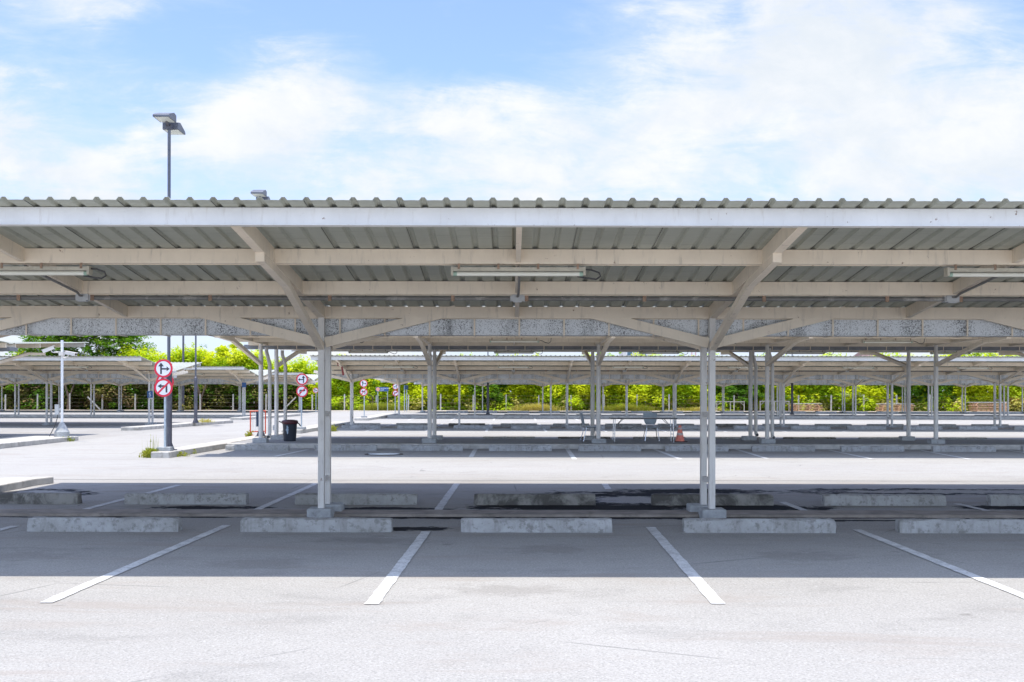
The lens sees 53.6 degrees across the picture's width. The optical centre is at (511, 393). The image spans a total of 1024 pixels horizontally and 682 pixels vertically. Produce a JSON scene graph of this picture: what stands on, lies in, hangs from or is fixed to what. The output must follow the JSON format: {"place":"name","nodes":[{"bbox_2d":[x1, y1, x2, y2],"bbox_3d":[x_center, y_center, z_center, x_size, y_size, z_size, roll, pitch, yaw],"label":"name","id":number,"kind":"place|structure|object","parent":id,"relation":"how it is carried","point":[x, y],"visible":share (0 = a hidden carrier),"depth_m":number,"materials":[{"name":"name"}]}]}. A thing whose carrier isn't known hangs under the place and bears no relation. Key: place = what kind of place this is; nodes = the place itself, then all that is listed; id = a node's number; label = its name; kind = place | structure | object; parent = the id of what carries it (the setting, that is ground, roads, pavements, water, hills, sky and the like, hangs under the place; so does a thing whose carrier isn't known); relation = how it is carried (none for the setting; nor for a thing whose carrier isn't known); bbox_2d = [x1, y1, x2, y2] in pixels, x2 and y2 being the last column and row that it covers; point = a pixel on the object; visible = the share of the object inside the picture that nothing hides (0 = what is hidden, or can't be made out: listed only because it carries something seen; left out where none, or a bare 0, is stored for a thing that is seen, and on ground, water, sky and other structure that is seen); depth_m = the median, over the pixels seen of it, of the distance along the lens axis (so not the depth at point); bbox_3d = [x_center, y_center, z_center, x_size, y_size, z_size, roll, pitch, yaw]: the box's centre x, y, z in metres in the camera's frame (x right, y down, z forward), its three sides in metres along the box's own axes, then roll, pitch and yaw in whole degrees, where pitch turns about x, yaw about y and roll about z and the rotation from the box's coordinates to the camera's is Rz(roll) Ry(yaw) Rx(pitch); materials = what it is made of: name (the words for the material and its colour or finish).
{"place":"outdoors","nodes":[
{"label":"outdoors","id":0,"kind":"place"},
{"bbox_2d":[0,411,408,477],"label":"driveway","id":1,"kind":"structure","parent":0,"point":[41,460],"depth_m":29.33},
{"bbox_2d":[245,410,265,436],"bbox_3d":[-9.169,1.106,36.600,0.513,0.964,0.764,0,0,33],"label":"crowd barrier","id":2,"kind":"object","parent":1,"relation":"on","point":[256,418],"visible":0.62,"depth_m":36.50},
{"bbox_2d":[0,396,1023,681],"bbox_3d":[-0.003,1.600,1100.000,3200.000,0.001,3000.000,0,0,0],"label":"ground","id":3,"kind":"structure","parent":0,"point":[626,600],"depth_m":8.29,"materials":[{"name":"asphalt"}]},
{"bbox_2d":[0,477,53,491],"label":"traffic island","id":4,"kind":"structure","parent":3,"relation":"on","point":[7,484],"depth_m":17.14,"materials":[{"name":"concrete"}]},
{"bbox_2d":[0,436,77,448],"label":"traffic island","id":5,"kind":"structure","parent":3,"relation":"on","point":[15,441],"depth_m":31.15,"materials":[{"name":"concrete"}]},
{"bbox_2d":[42,340,76,436],"bbox_3d":[-14.702,-0.154,33.129,1.226,3.157,0.603,0,0,0],"label":"camera pole","id":6,"kind":"object","parent":5,"relation":"on","point":[61,430],"visible":0.99,"depth_m":33.13,"materials":[{"name":"metal"}]},
{"bbox_2d":[0,492,81,503],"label":"wheel stop","id":7,"kind":"object","parent":3,"relation":"on","point":[43,498],"visible":1,"depth_m":14.50,"materials":[{"name":"concrete"}]},
{"bbox_2d":[0,340,88,363],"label":"carport","id":8,"kind":"object","parent":3,"relation":"on","point":[9,346],"visible":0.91,"depth_m":35.68,"materials":[{"name":"metal"}]},
{"bbox_2d":[0,356,201,424],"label":"carport","id":9,"kind":"object","parent":3,"relation":"on","point":[46,369],"visible":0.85,"depth_m":48.28,"materials":[{"name":"metal"}]},
{"bbox_2d":[27,516,181,531],"bbox_3d":[-4.702,1.517,11.719,1.744,0.169,0.173,0,0,0],"label":"wheel stop","id":10,"kind":"object","parent":3,"relation":"on","point":[102,524],"visible":1,"depth_m":11.64,"materials":[{"name":"concrete"}]},
{"bbox_2d":[0,414,254,416],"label":"kerb","id":11,"kind":"structure","parent":3,"relation":"on","point":[30,415],"depth_m":65.60,"materials":[{"name":"concrete"}]},
{"bbox_2d":[84,485,179,508],"bbox_3d":[-5.793,1.584,15.552,0.122,0.001,3.900,0,0,1],"label":"parking line","id":12,"kind":"object","parent":3,"relation":"on","point":[91,507],"visible":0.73,"depth_m":14.96,"materials":[{"name":"paint"}]},
{"bbox_2d":[41,525,229,601],"bbox_3d":[-3.484,1.588,9.945,0.121,0.001,4.514,0,0,1],"label":"parking line","id":13,"kind":"object","parent":3,"relation":"on","point":[106,576],"visible":1,"depth_m":9.23,"materials":[{"name":"paint"}]},
{"bbox_2d":[0,366,273,414],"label":"carport","id":14,"kind":"object","parent":3,"relation":"on","point":[238,374],"visible":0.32,"depth_m":66.86,"materials":[{"name":"metal"}]},
{"bbox_2d":[139,434,158,457],"bbox_3d":[-8.874,1.285,25.015,0.557,0.599,0.647,0,0,43],"label":"weed tuft","id":15,"kind":"object","parent":3,"relation":"on","point":[146,453],"visible":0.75,"depth_m":24.87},
{"bbox_2d":[0,341,311,409],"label":"hedge","id":16,"kind":"object","parent":3,"relation":"on","point":[80,394],"depth_m":94.43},
{"bbox_2d":[0,372,317,411],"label":"carport","id":17,"kind":"object","parent":3,"relation":"on","point":[292,377],"visible":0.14,"depth_m":84.58,"materials":[{"name":"metal"}]},
{"bbox_2d":[121,420,232,430],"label":"traffic island","id":18,"kind":"structure","parent":3,"relation":"on","point":[156,426],"depth_m":46.40,"materials":[{"name":"concrete"}]},
{"bbox_2d":[192,336,199,422],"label":"lamp post","id":19,"kind":"object","parent":18,"relation":"on","point":[195,420],"visible":0.52,"depth_m":48.34,"materials":[{"name":"metal"}]},
{"bbox_2d":[124,493,248,504],"bbox_3d":[-4.673,1.518,14.570,1.745,0.168,0.177,0,0,0],"label":"wheel stop","id":20,"kind":"object","parent":3,"relation":"on","point":[194,498],"visible":1,"depth_m":14.49,"materials":[{"name":"concrete"}]},
{"bbox_2d":[151,443,226,457],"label":"traffic island","id":21,"kind":"structure","parent":3,"relation":"on","point":[202,447],"depth_m":26.67,"materials":[{"name":"concrete"}]},
{"bbox_2d":[154,359,172,450],"bbox_3d":[-8.650,0.295,25.200,0.460,2.279,0.240,0,0,0],"label":"turn sign","id":22,"kind":"object","parent":21,"relation":"on","point":[163,369],"visible":1,"depth_m":25.16,"materials":[{"name":"metal"}]},
{"bbox_2d":[153,113,184,449],"bbox_3d":[-8.645,-2.785,25.565,0.400,8.440,1.270,0,0,0],"label":"lamp post","id":23,"kind":"object","parent":21,"relation":"on","point":[171,126],"visible":0.58,"depth_m":25.51,"materials":[{"name":"metal"}]},
{"bbox_2d":[209,433,282,442],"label":"traffic island","id":24,"kind":"structure","parent":3,"relation":"on","point":[238,439],"depth_m":31.61,"materials":[{"name":"concrete"}]},
{"bbox_2d":[251,190,269,435],"bbox_3d":[-8.415,-2.665,34.015,0.400,8.220,1.270,0,0,0],"label":"lamp post","id":25,"kind":"object","parent":24,"relation":"on","point":[260,193],"visible":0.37,"depth_m":33.86,"materials":[{"name":"metal"}]},
{"bbox_2d":[226,445,289,450],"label":"wheel stop","id":26,"kind":"object","parent":3,"relation":"on","point":[257,447],"visible":0.99,"depth_m":28.02,"materials":[{"name":"concrete"}]},
{"bbox_2d":[230,414,299,419],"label":"traffic island","id":27,"kind":"structure","parent":3,"relation":"on","point":[253,417],"depth_m":61.73,"materials":[{"name":"concrete"}]},
{"bbox_2d":[255,483,317,508],"bbox_3d":[-3.466,1.588,15.793,0.120,0.001,4.159,0,0,1],"label":"parking line","id":28,"kind":"object","parent":3,"relation":"on","point":[284,497],"visible":0.93,"depth_m":15.58,"materials":[{"name":"paint"}]},
{"bbox_2d":[240,517,392,531],"bbox_3d":[-2.252,1.522,11.719,1.744,0.168,0.178,0,0,0],"label":"wheel stop","id":29,"kind":"object","parent":3,"relation":"on","point":[310,524],"visible":1,"depth_m":11.64,"materials":[{"name":"concrete"}]},
{"bbox_2d":[282,421,353,433],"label":"traffic island","id":30,"kind":"structure","parent":3,"relation":"on","point":[310,428],"depth_m":43.15,"materials":[{"name":"concrete"}]},
{"bbox_2d":[296,373,307,428],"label":"turn sign","id":31,"kind":"object","parent":30,"relation":"on","point":[301,380],"visible":0.98,"depth_m":40.15,"materials":[{"name":"metal"}]},
{"bbox_2d":[314,445,376,450],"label":"wheel stop","id":32,"kind":"object","parent":3,"relation":"on","point":[353,447],"visible":0.77,"depth_m":28.02,"materials":[{"name":"concrete"}]},
{"bbox_2d":[295,493,417,504],"bbox_3d":[-2.232,1.521,14.571,1.750,0.170,0.178,0,0,0],"label":"wheel stop","id":33,"kind":"object","parent":3,"relation":"on","point":[367,498],"visible":0.84,"depth_m":14.49,"materials":[{"name":"concrete"}]},
{"bbox_2d":[342,425,380,428],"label":"wheel stop","id":34,"kind":"object","parent":3,"relation":"on","point":[361,426],"visible":1,"depth_m":45.27,"materials":[{"name":"concrete"}]},
{"bbox_2d":[354,413,397,420],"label":"traffic island","id":35,"kind":"structure","parent":3,"relation":"on","point":[377,416],"depth_m":62.28,"materials":[{"name":"concrete"}]},
{"bbox_2d":[360,380,367,417],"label":"turn sign","id":36,"kind":"object","parent":35,"relation":"on","point":[363,391],"visible":0.98,"depth_m":59.45,"materials":[{"name":"metal"}]},
{"bbox_2d":[364,531,430,603],"bbox_3d":[-1.022,1.592,9.680,0.123,0.001,4.043,0,0,1],"label":"parking line","id":37,"kind":"object","parent":3,"relation":"on","point":[384,587],"visible":1,"depth_m":9.10,"materials":[{"name":"paint"}]},
{"bbox_2d":[397,425,426,428],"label":"wheel stop","id":38,"kind":"object","parent":3,"relation":"on","point":[411,426],"visible":0.76,"depth_m":45.25,"materials":[{"name":"concrete"}]},
{"bbox_2d":[400,445,462,450],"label":"wheel stop","id":39,"kind":"object","parent":3,"relation":"on","point":[431,447],"visible":0.93,"depth_m":28.03,"materials":[{"name":"concrete"}]},
{"bbox_2d":[434,483,459,509],"bbox_3d":[-0.992,1.592,15.765,0.121,0.001,4.215,0,0,0],"label":"parking line","id":40,"kind":"object","parent":3,"relation":"on","point":[446,498],"visible":0.95,"depth_m":15.47,"materials":[{"name":"paint"}]},
{"bbox_2d":[454,425,492,428],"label":"wheel stop","id":41,"kind":"object","parent":3,"relation":"on","point":[473,426],"visible":0.96,"depth_m":45.30,"materials":[{"name":"concrete"}]},
{"bbox_2d":[483,436,534,438],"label":"wheel stop","id":42,"kind":"object","parent":3,"relation":"on","point":[505,437],"visible":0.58,"depth_m":33.65,"materials":[{"name":"concrete"}]},
{"bbox_2d":[0,509,1023,517],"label":"median kerb","id":43,"kind":"structure","parent":3,"relation":"on","point":[533,513],"depth_m":13.20,"materials":[{"name":"concrete"}]},
{"bbox_2d":[0,196,1023,517],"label":"carport","id":44,"kind":"object","parent":3,"relation":"on","point":[328,276],"visible":0.99,"depth_m":11.03,"materials":[{"name":"metal"}]},
{"bbox_2d":[0,404,1023,411],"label":"verge","id":45,"kind":"structure","parent":3,"relation":"on","point":[439,410],"depth_m":91.55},
{"bbox_2d":[5,335,156,355],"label":"feathery tree","id":46,"kind":"object","parent":45,"relation":"on","point":[103,343],"visible":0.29,"depth_m":96.16,"materials":[{"name":"green plant"}]},
{"bbox_2d":[4,393,273,409],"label":"wire fence","id":47,"kind":"object","parent":45,"relation":"on","point":[135,398],"visible":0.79,"depth_m":92.34,"materials":[{"name":"metal"}]},
{"bbox_2d":[182,336,183,409],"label":"lamp post","id":48,"kind":"object","parent":45,"relation":"on","point":[182,361],"depth_m":92.11,"materials":[{"name":"metal"}]},
{"bbox_2d":[199,342,247,360],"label":"leafy tree","id":49,"kind":"object","parent":45,"relation":"on","point":[225,348],"visible":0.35,"depth_m":96.21,"materials":[{"name":"green plant"}]},
{"bbox_2d":[354,402,414,410],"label":"weed tuft","id":50,"kind":"object","parent":45,"relation":"on","point":[381,407],"visible":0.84,"depth_m":91.52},
{"bbox_2d":[481,384,510,410],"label":"shrub","id":51,"kind":"object","parent":45,"relation":"on","point":[500,397],"visible":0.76,"depth_m":92.76,"materials":[{"name":"green plant"}]},
{"bbox_2d":[503,402,571,410],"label":"weed tuft","id":52,"kind":"object","parent":45,"relation":"on","point":[536,407],"visible":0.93,"depth_m":91.61,"materials":[{"name":"green plant"}]},
{"bbox_2d":[585,404,669,410],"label":"weed tuft","id":53,"kind":"object","parent":45,"relation":"on","point":[621,407],"visible":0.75,"depth_m":91.61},
{"bbox_2d":[312,394,961,410],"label":"fence posts","id":54,"kind":"object","parent":45,"relation":"on","point":[863,396],"visible":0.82,"depth_m":92.34,"materials":[{"name":"concrete"}]},
{"bbox_2d":[292,352,1023,411],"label":"hedge","id":55,"kind":"object","parent":45,"relation":"on","point":[650,395],"depth_m":94.49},
{"bbox_2d":[717,385,764,410],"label":"shrub","id":56,"kind":"object","parent":45,"relation":"on","point":[731,390],"visible":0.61,"depth_m":92.96,"materials":[{"name":"green plant"}]},
{"bbox_2d":[790,403,822,410],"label":"plank stack","id":57,"kind":"object","parent":45,"relation":"on","point":[808,407],"visible":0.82,"depth_m":90.75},
{"bbox_2d":[875,403,914,411],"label":"plank stack","id":58,"kind":"object","parent":45,"relation":"on","point":[881,407],"visible":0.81,"depth_m":90.77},
{"bbox_2d":[968,402,1009,411],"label":"plank stack","id":59,"kind":"object","parent":45,"relation":"on","point":[975,407],"visible":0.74,"depth_m":90.75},
{"bbox_2d":[501,423,536,426],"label":"wheel stop","id":60,"kind":"object","parent":3,"relation":"on","point":[506,424],"visible":0.7,"depth_m":48.50,"materials":[{"name":"concrete"}]},
{"bbox_2d":[489,445,551,450],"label":"wheel stop","id":61,"kind":"object","parent":3,"relation":"on","point":[520,447],"visible":0.94,"depth_m":28.03,"materials":[{"name":"concrete"}]},
{"bbox_2d":[511,425,549,428],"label":"wheel stop","id":62,"kind":"object","parent":3,"relation":"on","point":[530,426],"visible":0.91,"depth_m":45.34,"materials":[{"name":"concrete"}]},
{"bbox_2d":[42,458,1023,480],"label":"aisle","id":63,"kind":"object","parent":3,"relation":"on","point":[562,469],"visible":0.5,"depth_m":21.09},
{"bbox_2d":[474,493,595,504],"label":"wheel stop","id":64,"kind":"object","parent":3,"relation":"on","point":[533,499],"visible":1,"depth_m":14.50,"materials":[{"name":"concrete"}]},
{"bbox_2d":[461,518,611,532],"bbox_3d":[0.282,1.526,11.720,1.745,0.168,0.177,0,0,0],"label":"wheel stop","id":65,"kind":"object","parent":3,"relation":"on","point":[565,525],"visible":1,"depth_m":11.64,"materials":[{"name":"concrete"}]},
{"bbox_2d":[553,423,588,426],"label":"wheel stop","id":66,"kind":"object","parent":3,"relation":"on","point":[561,424],"visible":0.65,"depth_m":48.46,"materials":[{"name":"concrete"}]},
{"bbox_2d":[578,445,640,450],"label":"wheel stop","id":67,"kind":"object","parent":3,"relation":"on","point":[609,448],"visible":0.97,"depth_m":28.02,"materials":[{"name":"concrete"}]},
{"bbox_2d":[605,423,641,426],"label":"wheel stop","id":68,"kind":"object","parent":3,"relation":"on","point":[615,424],"visible":0.8,"depth_m":48.47,"materials":[{"name":"concrete"}]},
{"bbox_2d":[227,443,1023,449],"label":"kerb","id":69,"kind":"structure","parent":3,"relation":"on","point":[662,446],"depth_m":29.20,"materials":[{"name":"concrete"}]},
{"bbox_2d":[234,438,1023,443],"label":"walkway","id":70,"kind":"structure","parent":3,"relation":"on","point":[646,441],"depth_m":31.18,"materials":[{"name":"concrete"}]},
{"bbox_2d":[279,419,300,440],"bbox_3d":[-6.804,1.136,30.990,0.530,0.655,0.500,0,0,-40],"label":"waste bin","id":71,"kind":"object","parent":70,"relation":"on","point":[289,429],"visible":1,"depth_m":30.83,"materials":[{"name":"plastic"}]},
{"bbox_2d":[579,413,595,440],"bbox_3d":[2.376,1.046,31.295,0.579,0.873,0.474,0,0,-8],"label":"stacking chair","id":72,"kind":"object","parent":70,"relation":"on","point":[582,420],"visible":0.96,"depth_m":31.17,"materials":[{"name":"grey plastic"}]},
{"bbox_2d":[214,336,1023,443],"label":"carport","id":73,"kind":"object","parent":70,"relation":"on","point":[427,346],"visible":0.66,"depth_m":30.73,"materials":[{"name":"metal"}]},
{"bbox_2d":[265,347,271,438],"bbox_3d":[-7.290,-0.005,30.241,0.210,2.715,0.229,0,0,0],"label":"downpipe","id":74,"kind":"object","parent":73,"relation":"attached to","point":[269,393],"visible":1,"depth_m":30.25,"materials":[{"name":"metal"}]},
{"bbox_2d":[281,350,286,434],"bbox_3d":[-7.270,-0.005,32.240,0.210,2.715,0.229,0,0,0],"label":"downpipe","id":75,"kind":"object","parent":73,"relation":"attached to","point":[285,382],"visible":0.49,"depth_m":32.25,"materials":[{"name":"metal"}]},
{"bbox_2d":[752,351,758,436],"bbox_3d":[7.720,0.021,32.240,0.210,2.715,0.229,0,0,0],"label":"downpipe","id":76,"kind":"object","parent":73,"relation":"attached to","point":[755,396],"visible":1,"depth_m":32.25,"materials":[{"name":"metal"}]},
{"bbox_2d":[769,348,775,438],"bbox_3d":[7.730,0.021,30.241,0.210,2.715,0.229,0,0,0],"label":"downpipe","id":77,"kind":"object","parent":73,"relation":"attached to","point":[772,404],"visible":0.97,"depth_m":30.25,"materials":[{"name":"metal"}]},
{"bbox_2d":[609,417,676,442],"bbox_3d":[3.962,1.113,30.650,1.975,0.739,0.620,0,0,0],"label":"folding table","id":78,"kind":"object","parent":70,"relation":"on","point":[615,418],"visible":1,"depth_m":30.64,"materials":[{"name":"metal"}]},
{"bbox_2d":[643,413,659,440],"bbox_3d":[4.333,1.049,31.588,0.474,0.873,0.579,0,0,0],"label":"stacking chair","id":79,"kind":"object","parent":70,"relation":"on","point":[650,421],"visible":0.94,"depth_m":31.79,"materials":[{"name":"grey plastic"}]},
{"bbox_2d":[674,425,687,441],"bbox_3d":[5.135,1.232,31.000,0.400,0.505,0.400,0,0,0],"label":"traffic cone","id":80,"kind":"object","parent":70,"relation":"on","point":[679,437],"visible":1,"depth_m":30.91,"materials":[{"name":"plastic"}]},
{"bbox_2d":[296,431,1023,436],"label":"aisle","id":81,"kind":"object","parent":3,"relation":"on","point":[697,434],"depth_m":39.87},
{"bbox_2d":[310,355,1023,427],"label":"carport","id":82,"kind":"object","parent":3,"relation":"on","point":[674,369],"visible":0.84,"depth_m":45.55,"materials":[{"name":"metal"}]},
{"bbox_2d":[338,426,1012,428],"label":"kerb","id":83,"kind":"structure","parent":3,"relation":"on","point":[717,427],"depth_m":46.50,"materials":[{"name":"concrete"}]},
{"bbox_2d":[646,527,724,603],"bbox_3d":[1.608,1.597,9.895,0.122,0.001,4.413,0,0,1],"label":"parking line","id":84,"kind":"object","parent":3,"relation":"on","point":[703,586],"visible":1,"depth_m":9.18,"materials":[{"name":"paint"}]},
{"bbox_2d":[354,420,1023,424],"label":"aisle","id":85,"kind":"object","parent":3,"relation":"on","point":[814,422],"visible":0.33,"depth_m":56.61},
{"bbox_2d":[665,445,727,450],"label":"wheel stop","id":86,"kind":"object","parent":3,"relation":"on","point":[691,448],"visible":0.78,"depth_m":28.02,"materials":[{"name":"concrete"}]},
{"bbox_2d":[373,378,1023,415],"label":"carport","id":87,"kind":"object","parent":3,"relation":"on","point":[627,382],"visible":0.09,"depth_m":66.77,"materials":[{"name":"metal"}]},
{"bbox_2d":[388,415,1023,418],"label":"kerb","id":88,"kind":"structure","parent":3,"relation":"on","point":[786,417],"depth_m":65.20,"materials":[{"name":"concrete"}]},
{"bbox_2d":[393,414,1023,415],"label":"walkway","id":89,"kind":"structure","parent":3,"relation":"on","point":[747,415],"depth_m":67.51,"materials":[{"name":"concrete"}]},
{"bbox_2d":[651,493,773,505],"bbox_3d":[2.872,1.530,14.570,1.744,0.169,0.174,0,0,0],"label":"wheel stop","id":90,"kind":"object","parent":3,"relation":"on","point":[723,499],"visible":0.84,"depth_m":14.50,"materials":[{"name":"concrete"}]},
{"bbox_2d":[414,382,1023,412],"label":"carport","id":91,"kind":"object","parent":3,"relation":"on","point":[842,385],"visible":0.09,"depth_m":84.27,"materials":[{"name":"metal"}]},
{"bbox_2d":[682,518,835,532],"bbox_3d":[2.848,1.530,11.721,1.750,0.170,0.178,0,0,0],"label":"wheel stop","id":92,"kind":"object","parent":3,"relation":"on","point":[758,525],"visible":1,"depth_m":11.65,"materials":[{"name":"concrete"}]},
{"bbox_2d":[751,445,814,451],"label":"wheel stop","id":93,"kind":"object","parent":3,"relation":"on","point":[787,448],"visible":1,"depth_m":28.02,"materials":[{"name":"concrete"}]},
{"bbox_2d":[783,437,835,438],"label":"wheel stop","id":94,"kind":"object","parent":3,"relation":"on","point":[809,437],"visible":0.49,"depth_m":33.64,"materials":[{"name":"concrete"}]},
{"bbox_2d":[791,426,830,429],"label":"wheel stop","id":95,"kind":"object","parent":3,"relation":"on","point":[813,427],"visible":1,"depth_m":45.27,"materials":[{"name":"concrete"}]},
{"bbox_2d":[846,426,885,429],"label":"wheel stop","id":96,"kind":"object","parent":3,"relation":"on","point":[865,427],"visible":1,"depth_m":45.33,"materials":[{"name":"concrete"}]},
{"bbox_2d":[840,446,904,451],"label":"wheel stop","id":97,"kind":"object","parent":3,"relation":"on","point":[871,448],"visible":0.98,"depth_m":28.03,"materials":[{"name":"concrete"}]},
{"bbox_2d":[821,494,945,505],"bbox_3d":[5.338,1.536,14.569,1.744,0.168,0.178,0,0,0],"label":"wheel stop","id":98,"kind":"object","parent":3,"relation":"on","point":[883,499],"visible":1,"depth_m":14.49,"materials":[{"name":"concrete"}]},
{"bbox_2d":[902,426,941,429],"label":"wheel stop","id":99,"kind":"object","parent":3,"relation":"on","point":[922,427],"visible":0.73,"depth_m":45.25,"materials":[{"name":"concrete"}]},
{"bbox_2d":[855,530,1023,597],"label":"parking line","id":100,"kind":"object","parent":3,"relation":"on","point":[974,576],"visible":1,"depth_m":9.42,"materials":[{"name":"paint"}]},
{"bbox_2d":[895,518,1023,533],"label":"wheel stop","id":101,"kind":"object","parent":3,"relation":"on","point":[949,525],"visible":1,"depth_m":11.65,"materials":[{"name":"concrete"}]},
{"bbox_2d":[933,437,986,438],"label":"wheel stop","id":102,"kind":"object","parent":3,"relation":"on","point":[961,438],"visible":0.47,"depth_m":33.63,"materials":[{"name":"concrete"}]},
{"bbox_2d":[931,446,995,451],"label":"wheel stop","id":103,"kind":"object","parent":3,"relation":"on","point":[963,448],"visible":0.96,"depth_m":28.02,"materials":[{"name":"concrete"}]},
{"bbox_2d":[957,426,997,429],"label":"wheel stop","id":104,"kind":"object","parent":3,"relation":"on","point":[977,427],"visible":1,"depth_m":45.38,"materials":[{"name":"concrete"}]},
{"bbox_2d":[986,494,1023,505],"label":"wheel stop","id":105,"kind":"object","parent":3,"relation":"on","point":[1003,500],"visible":1,"depth_m":14.50,"materials":[{"name":"concrete"}]},
{"bbox_2d":[0,0,1023,391],"label":"sky","id":106,"kind":"structure","parent":0,"point":[711,100],"materials":[{"name":"blue"}]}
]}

